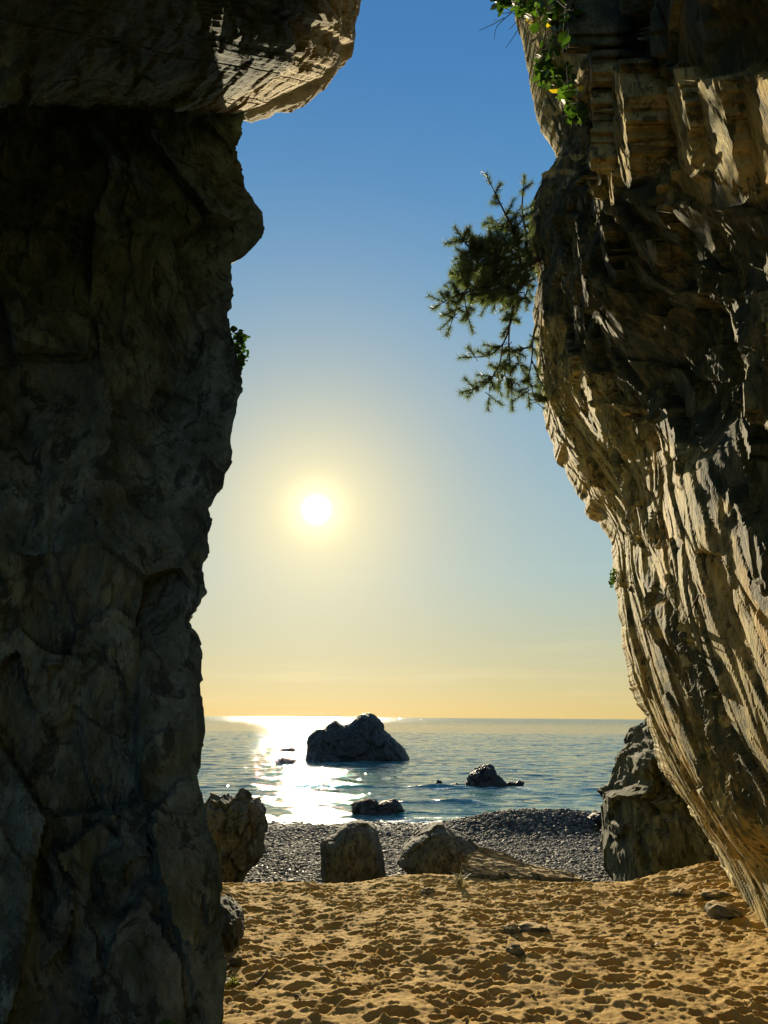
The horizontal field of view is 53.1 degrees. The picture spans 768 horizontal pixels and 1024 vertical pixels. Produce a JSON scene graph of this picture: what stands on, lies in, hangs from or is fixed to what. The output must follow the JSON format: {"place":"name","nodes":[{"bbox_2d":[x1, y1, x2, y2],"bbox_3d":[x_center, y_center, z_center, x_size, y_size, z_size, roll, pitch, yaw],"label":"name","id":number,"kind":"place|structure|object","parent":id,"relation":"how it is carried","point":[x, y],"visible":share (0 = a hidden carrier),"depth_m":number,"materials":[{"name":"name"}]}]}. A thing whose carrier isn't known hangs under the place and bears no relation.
{"place":"outdoors","nodes":[
{"label":"outdoors","id":0,"kind":"place"},
{"bbox_2d":[0,104,264,1023],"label":"cliff","id":1,"kind":"structure","parent":0,"point":[128,237],"depth_m":5.20,"materials":[{"name":"grey stone"}]},
{"bbox_2d":[0,0,360,122],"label":"rock overhang","id":2,"kind":"object","parent":1,"relation":"on","point":[257,60],"visible":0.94,"depth_m":5.71,"materials":[{"name":"beige stone"}]},
{"bbox_2d":[230,326,250,369],"bbox_3d":[-1.326,-1.462,6.918,0.245,0.491,0.341,3,-15,-10],"label":"leafy bush","id":3,"kind":"object","parent":1,"relation":"attached to","point":[240,337],"visible":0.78,"depth_m":6.83,"materials":[{"name":"green plant"}]},
{"bbox_2d":[190,0,645,718],"label":"sky","id":4,"kind":"structure","parent":0,"point":[383,542],"materials":[{"name":"blue"}]},
{"bbox_2d":[197,716,643,825],"bbox_3d":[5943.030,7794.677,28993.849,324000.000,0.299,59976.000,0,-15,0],"label":"sea","id":5,"kind":"structure","parent":0,"point":[560,763],"depth_m":57.94,"materials":[{"name":"liquid"}]},
{"bbox_2d":[274,756,295,763],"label":"sea rock","id":6,"kind":"object","parent":5,"relation":"in","point":[285,760],"visible":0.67,"depth_m":61.28,"materials":[{"name":"grey stone"}]},
{"bbox_2d":[280,747,296,750],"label":"sea rock","id":7,"kind":"object","parent":5,"relation":"in","point":[290,749],"visible":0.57,"depth_m":83.52,"materials":[{"name":"grey stone"}]},
{"bbox_2d":[324,755,339,761],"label":"sea rock","id":8,"kind":"object","parent":5,"relation":"in","point":[332,758],"visible":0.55,"depth_m":64.22,"materials":[{"name":"grey stone"}]},
{"bbox_2d":[305,713,409,761],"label":"sea stack","id":9,"kind":"object","parent":5,"relation":"in","point":[365,737],"visible":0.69,"depth_m":66.18,"materials":[{"name":"grey stone"}]},
{"bbox_2d":[350,798,404,814],"bbox_3d":[-0.275,11.725,29.950,2.236,1.112,1.403,0,-15,0],"label":"sea rock","id":10,"kind":"object","parent":5,"relation":"in","point":[367,806],"visible":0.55,"depth_m":29.60,"materials":[{"name":"grey stone"}]},
{"bbox_2d":[465,764,508,786],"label":"sea rock","id":11,"kind":"object","parent":5,"relation":"in","point":[484,775],"visible":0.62,"depth_m":42.49,"materials":[{"name":"grey stone"}]},
{"bbox_2d":[507,780,524,785],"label":"sea rock","id":12,"kind":"object","parent":5,"relation":"in","point":[519,783],"visible":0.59,"depth_m":42.85,"materials":[{"name":"grey stone"}]},
{"bbox_2d":[242,808,612,883],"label":"shingle beach","id":13,"kind":"structure","parent":0,"point":[538,822],"depth_m":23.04,"materials":[{"name":"grey gravel"}]},
{"bbox_2d":[204,788,267,882],"bbox_3d":[-2.477,5.447,12.629,1.114,1.737,1.456,0,-15,0],"label":"boulder","id":14,"kind":"object","parent":13,"relation":"on","point":[237,824],"visible":0.61,"depth_m":12.17,"materials":[{"name":"stone"}]},
{"bbox_2d":[320,819,385,883],"bbox_3d":[-0.528,5.830,12.930,1.119,1.202,1.255,0,-15,0],"label":"boulder","id":15,"kind":"object","parent":13,"relation":"on","point":[351,851],"visible":0.72,"depth_m":12.45,"materials":[{"name":"grey stone"}]},
{"bbox_2d":[396,821,478,874],"bbox_3d":[0.943,5.717,12.566,1.495,1.236,1.694,0,-15,0],"label":"boulder","id":16,"kind":"object","parent":13,"relation":"on","point":[436,848],"visible":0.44,"depth_m":12.00,"materials":[{"name":"grey stone"}]},
{"bbox_2d":[588,811,601,826],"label":"shore rock","id":17,"kind":"object","parent":13,"relation":"on","point":[595,817],"visible":0.24,"depth_m":22.73,"materials":[{"name":"grey stone"}]},
{"bbox_2d":[596,718,718,881],"bbox_3d":[5.949,5.227,14.184,3.786,3.898,3.465,0,-15,0],"label":"rock buttress","id":18,"kind":"object","parent":13,"relation":"on","point":[650,826],"visible":0.42,"depth_m":13.20,"materials":[{"name":"grey stone"}]},
{"bbox_2d":[221,861,767,1023],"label":"sand","id":19,"kind":"structure","parent":0,"point":[355,925],"depth_m":5.36,"materials":[{"name":"beige sand"}]},
{"bbox_2d":[159,1018,176,1023],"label":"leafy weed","id":20,"kind":"object","parent":19,"relation":"on","point":[165,1021],"visible":1,"depth_m":3.73,"materials":[{"name":"green plant"}]},
{"bbox_2d":[220,895,245,952],"bbox_3d":[-1.162,3.146,5.674,0.279,0.555,0.737,0,-15,0],"label":"boulder","id":21,"kind":"object","parent":19,"relation":"on","point":[232,923],"visible":0.38,"depth_m":5.57,"materials":[{"name":"grey stone"}]},
{"bbox_2d":[228,954,241,966],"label":"stone","id":22,"kind":"object","parent":19,"relation":"on","point":[235,961],"visible":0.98,"depth_m":5.08,"materials":[{"name":"stone"}]},
{"bbox_2d":[227,974,243,986],"bbox_3d":[-0.929,2.910,4.776,0.147,0.070,0.141,0,-15,0],"label":"grass tuft","id":23,"kind":"object","parent":19,"relation":"on","point":[234,981],"visible":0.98,"depth_m":4.76,"materials":[{"name":"green plant"}]},
{"bbox_2d":[255,967,267,984],"bbox_3d":[-0.767,2.938,4.862,0.021,0.040,0.228,-2,-15,11],"label":"stick","id":24,"kind":"object","parent":19,"relation":"on","point":[258,981],"visible":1,"depth_m":4.82,"materials":[{"name":"wood"}]},
{"bbox_2d":[421,887,434,894],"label":"stone","id":25,"kind":"object","parent":19,"relation":"on","point":[428,890],"visible":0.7,"depth_m":7.24,"materials":[{"name":"stone"}]},
{"bbox_2d":[452,870,467,887],"bbox_3d":[0.717,3.580,7.495,0.233,0.148,0.210,-5,-16,21],"label":"dry sprig","id":26,"kind":"object","parent":19,"relation":"on","point":[459,880],"visible":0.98,"depth_m":7.48,"materials":[{"name":"beige plant"}]},
{"bbox_2d":[503,923,519,934],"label":"stone","id":27,"kind":"object","parent":19,"relation":"on","point":[512,929],"visible":0.96,"depth_m":5.89,"materials":[{"name":"grey stone"}]},
{"bbox_2d":[505,943,524,955],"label":"stone","id":28,"kind":"object","parent":19,"relation":"on","point":[515,949],"visible":0.98,"depth_m":5.35,"materials":[{"name":"grey stone"}]},
{"bbox_2d":[456,847,583,881],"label":"fallen slab","id":29,"kind":"structure","parent":19,"relation":"on","point":[483,862],"depth_m":8.06,"materials":[{"name":"beige stone"}]},
{"bbox_2d":[518,922,553,932],"bbox_3d":[1.173,3.270,6.000,0.319,0.118,0.228,-5,-16,18],"label":"stone","id":30,"kind":"object","parent":19,"relation":"on","point":[525,927],"visible":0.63,"depth_m":5.95,"materials":[{"name":"beige stone"}]},
{"bbox_2d":[669,887,690,896],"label":"stone","id":31,"kind":"object","parent":19,"relation":"on","point":[678,891],"visible":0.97,"depth_m":7.04,"materials":[{"name":"beige stone"}]},
{"bbox_2d":[699,888,729,899],"bbox_3d":[2.945,3.415,6.851,0.242,0.098,0.219,10,-18,-33],"label":"stone","id":32,"kind":"object","parent":19,"relation":"on","point":[714,894],"visible":0.88,"depth_m":6.80,"materials":[{"name":"beige stone"}]},
{"bbox_2d":[703,900,742,919],"bbox_3d":[2.794,3.288,6.313,0.272,0.156,0.343,3,-15,-9],"label":"stone","id":33,"kind":"object","parent":19,"relation":"on","point":[715,909],"visible":0.92,"depth_m":6.25,"materials":[{"name":"grey stone"}]},
{"bbox_2d":[513,0,767,927],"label":"cliff","id":34,"kind":"structure","parent":0,"point":[650,249],"depth_m":4.69,"materials":[{"name":"stone"}]},
{"bbox_2d":[424,171,548,420],"bbox_3d":[1.337,-2.767,9.263,1.775,3.509,1.151,0,-15,0],"label":"pine tree","id":35,"kind":"object","parent":34,"relation":"attached to","point":[498,276],"visible":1,"depth_m":9.03,"materials":[{"name":"green plant"}]},
{"bbox_2d":[479,11,521,46],"bbox_3d":[1.600,-6.454,10.269,0.668,0.804,0.188,0,-15,0],"label":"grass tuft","id":36,"kind":"object","parent":34,"relation":"attached to","point":[502,20],"visible":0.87,"depth_m":10.28,"materials":[{"name":"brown plant"}]},
{"bbox_2d":[490,0,588,126],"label":"ivy","id":37,"kind":"object","parent":34,"relation":"attached to","point":[523,9],"visible":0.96,"depth_m":9.19,"materials":[{"name":"green plant"}]},
{"bbox_2d":[608,568,616,587],"bbox_3d":[2.542,0.740,8.558,0.098,0.251,0.343,-3,-15,11],"label":"cliff herb","id":38,"kind":"object","parent":34,"relation":"attached to","point":[612,579],"visible":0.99,"depth_m":8.51,"materials":[{"name":"green plant"}]},
{"bbox_2d":[684,595,699,622],"bbox_3d":[1.763,0.569,4.457,0.048,0.105,0.511,-3,-15,11],"label":"hanging root","id":39,"kind":"object","parent":34,"relation":"attached to","point":[696,599],"visible":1,"depth_m":4.28,"materials":[{"name":"brown plant"}]}
]}

